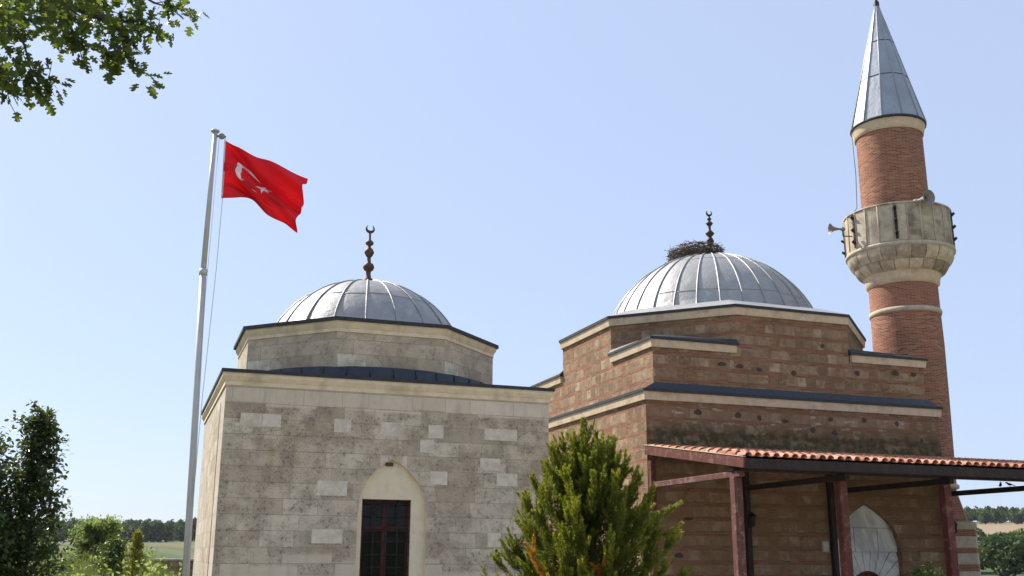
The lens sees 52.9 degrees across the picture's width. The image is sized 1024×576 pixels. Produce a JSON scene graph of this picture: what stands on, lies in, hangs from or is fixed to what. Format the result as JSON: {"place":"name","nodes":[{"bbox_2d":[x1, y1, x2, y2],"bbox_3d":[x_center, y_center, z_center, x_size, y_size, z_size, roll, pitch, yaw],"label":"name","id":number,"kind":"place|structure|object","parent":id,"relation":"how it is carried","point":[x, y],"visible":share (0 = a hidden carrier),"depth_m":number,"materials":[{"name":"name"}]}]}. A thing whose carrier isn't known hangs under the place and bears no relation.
{"place":"outdoors","nodes":[
{"label":"outdoors","id":0,"kind":"place"},
{"bbox_2d":[0,0,1023,541],"label":"sky","id":1,"kind":"structure","parent":0,"point":[516,167],"materials":[{"name":"blue"}]},
{"bbox_2d":[35,522,1023,575],"bbox_3d":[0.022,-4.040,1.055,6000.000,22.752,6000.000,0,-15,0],"label":"ground","id":2,"kind":"structure","parent":0,"point":[172,550],"depth_m":219.04,"materials":[{"name":"green plant"}]},
{"bbox_2d":[0,424,56,575],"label":"broadleaf tree","id":3,"kind":"object","parent":2,"relation":"on","point":[5,539],"visible":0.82,"depth_m":9.73,"materials":[{"name":"green plant"}]},
{"bbox_2d":[0,399,89,575],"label":"leafy sapling","id":4,"kind":"object","parent":2,"relation":"on","point":[42,429],"visible":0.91,"depth_m":10.01,"materials":[{"name":"green plant"}]},
{"bbox_2d":[5,539,181,575],"bbox_3d":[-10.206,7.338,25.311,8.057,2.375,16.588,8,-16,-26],"label":"meadow weeds","id":5,"kind":"object","parent":2,"relation":"on","point":[156,565],"visible":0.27,"depth_m":23.25,"materials":[{"name":"green plant"}]},
{"bbox_2d":[64,514,130,566],"bbox_3d":[-11.919,7.529,29.523,1.823,2.059,1.821,0,-15,0],"label":"willow shrub","id":6,"kind":"object","parent":2,"relation":"on","point":[96,530],"visible":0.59,"depth_m":29.32,"materials":[{"name":"green plant"}]},
{"bbox_2d":[0,0,208,121],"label":"oak tree","id":7,"kind":"object","parent":2,"relation":"on","point":[48,11],"visible":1,"depth_m":7.62,"materials":[{"name":"green plant"}]},
{"bbox_2d":[14,517,196,541],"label":"distant wood","id":8,"kind":"object","parent":2,"relation":"on","point":[160,531],"visible":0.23,"depth_m":317.97,"materials":[{"name":"green plant"}]},
{"bbox_2d":[88,534,132,575],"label":"round bush","id":9,"kind":"object","parent":2,"relation":"on","point":[114,543],"visible":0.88,"depth_m":23.89,"materials":[{"name":"green plant"}]},
{"bbox_2d":[120,529,149,575],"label":"golden cypress","id":10,"kind":"object","parent":2,"relation":"on","point":[137,541],"visible":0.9,"depth_m":23.37,"materials":[{"name":"green plant"}]},
{"bbox_2d":[147,558,193,575],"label":"field wall","id":11,"kind":"structure","parent":2,"relation":"on","point":[174,563],"depth_m":35.27,"materials":[{"name":"stone"}]},
{"bbox_2d":[182,129,225,575],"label":"flagpole","id":12,"kind":"object","parent":2,"relation":"on","point":[203,274],"visible":1,"depth_m":19.24,"materials":[{"name":"metal"}]},
{"bbox_2d":[221,140,307,232],"bbox_3d":[-4.861,-2.020,20.078,1.702,1.923,0.436,-1,-15,6],"label":"flag","id":13,"kind":"object","parent":12,"relation":"attached to","point":[272,189],"visible":1,"depth_m":20.05,"materials":[{"name":"red fabric"}]},
{"bbox_2d":[192,225,554,575],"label":"stone tomb","id":14,"kind":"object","parent":2,"relation":"on","point":[367,425],"visible":1,"depth_m":20.19,"materials":[{"name":"stone"}]},
{"bbox_2d":[359,499,409,575],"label":"window","id":15,"kind":"structure","parent":14,"relation":"in","point":[384,546],"depth_m":19.92,"materials":[{"name":"brown glass"}]},
{"bbox_2d":[479,416,693,575],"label":"conifer shrub","id":16,"kind":"object","parent":2,"relation":"on","point":[586,485],"visible":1,"depth_m":10.46,"materials":[{"name":"green plant"}]},
{"bbox_2d":[530,211,946,575],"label":"brick mosque","id":17,"kind":"structure","parent":2,"relation":"on","point":[716,349],"depth_m":28.05,"materials":[{"name":"brick"}]},
{"bbox_2d":[664,240,725,262],"bbox_3d":[5.926,-0.941,33.313,2.041,1.019,1.794,0,-15,0],"label":"stork nest","id":18,"kind":"object","parent":17,"relation":"on","point":[683,251],"visible":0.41,"depth_m":32.79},
{"bbox_2d":[821,541,829,551],"bbox_3d":[8.232,6.792,27.037,0.200,0.280,0.100,5,-15,-19],"label":"meter box","id":19,"kind":"object","parent":17,"relation":"attached to","point":[824,546],"visible":1,"depth_m":26.99,"materials":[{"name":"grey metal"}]},
{"bbox_2d":[645,443,1023,575],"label":"timber porch","id":20,"kind":"object","parent":17,"relation":"attached to","point":[838,469],"visible":1,"depth_m":23.48,"materials":[{"name":"wood"}]},
{"bbox_2d":[748,512,755,527],"bbox_3d":[6.117,5.908,26.205,0.254,0.391,0.216,-12,-19,39],"label":"wall lantern","id":21,"kind":"object","parent":20,"relation":"attached to","point":[752,517],"depth_m":26.14,"materials":[{"name":"black metal"}]},
{"bbox_2d":[857,571,877,575],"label":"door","id":22,"kind":"structure","parent":17,"relation":"in","point":[866,573],"depth_m":27.52,"materials":[{"name":"brown wood"}]},
{"bbox_2d":[841,0,980,575],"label":"minaret","id":23,"kind":"object","parent":2,"relation":"on","point":[897,269],"visible":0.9,"depth_m":32.48,"materials":[{"name":"brick"}]},
{"bbox_2d":[828,223,852,236],"bbox_3d":[10.599,-1.865,33.160,0.724,0.433,0.363,1,-15,-4],"label":"loudspeaker","id":24,"kind":"object","parent":23,"relation":"attached to","point":[831,228],"visible":1,"depth_m":33.13,"materials":[{"name":"white metal"}]},
{"bbox_2d":[912,189,934,203],"bbox_3d":[12.781,-2.710,32.305,0.480,0.573,0.845,6,-12,-21],"label":"loudspeaker","id":25,"kind":"object","parent":23,"relation":"attached to","point":[928,197],"visible":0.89,"depth_m":32.04,"materials":[{"name":"grey metal"}]},
{"bbox_2d":[906,562,946,575],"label":"flowering bush","id":26,"kind":"object","parent":2,"relation":"on","point":[916,570],"visible":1,"depth_m":20.39,"materials":[{"name":"green plant"}]},
{"bbox_2d":[976,527,990,569],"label":"field tree","id":27,"kind":"object","parent":2,"relation":"on","point":[981,535],"visible":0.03,"depth_m":140.96,"materials":[{"name":"green plant"}]},
{"bbox_2d":[963,505,1023,523],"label":"hillside wood","id":28,"kind":"object","parent":2,"relation":"on","point":[998,514],"visible":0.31,"depth_m":384.31,"materials":[{"name":"green plant"}]},
{"bbox_2d":[978,531,1023,575],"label":"field tree","id":29,"kind":"object","parent":2,"relation":"on","point":[1002,551],"visible":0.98,"depth_m":119.05,"materials":[{"name":"green plant"}]},
{"bbox_2d":[1007,528,1023,536],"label":"tree","id":30,"kind":"object","parent":2,"relation":"on","point":[1017,532],"visible":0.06,"depth_m":127.72,"materials":[{"name":"green plant"}]}
]}

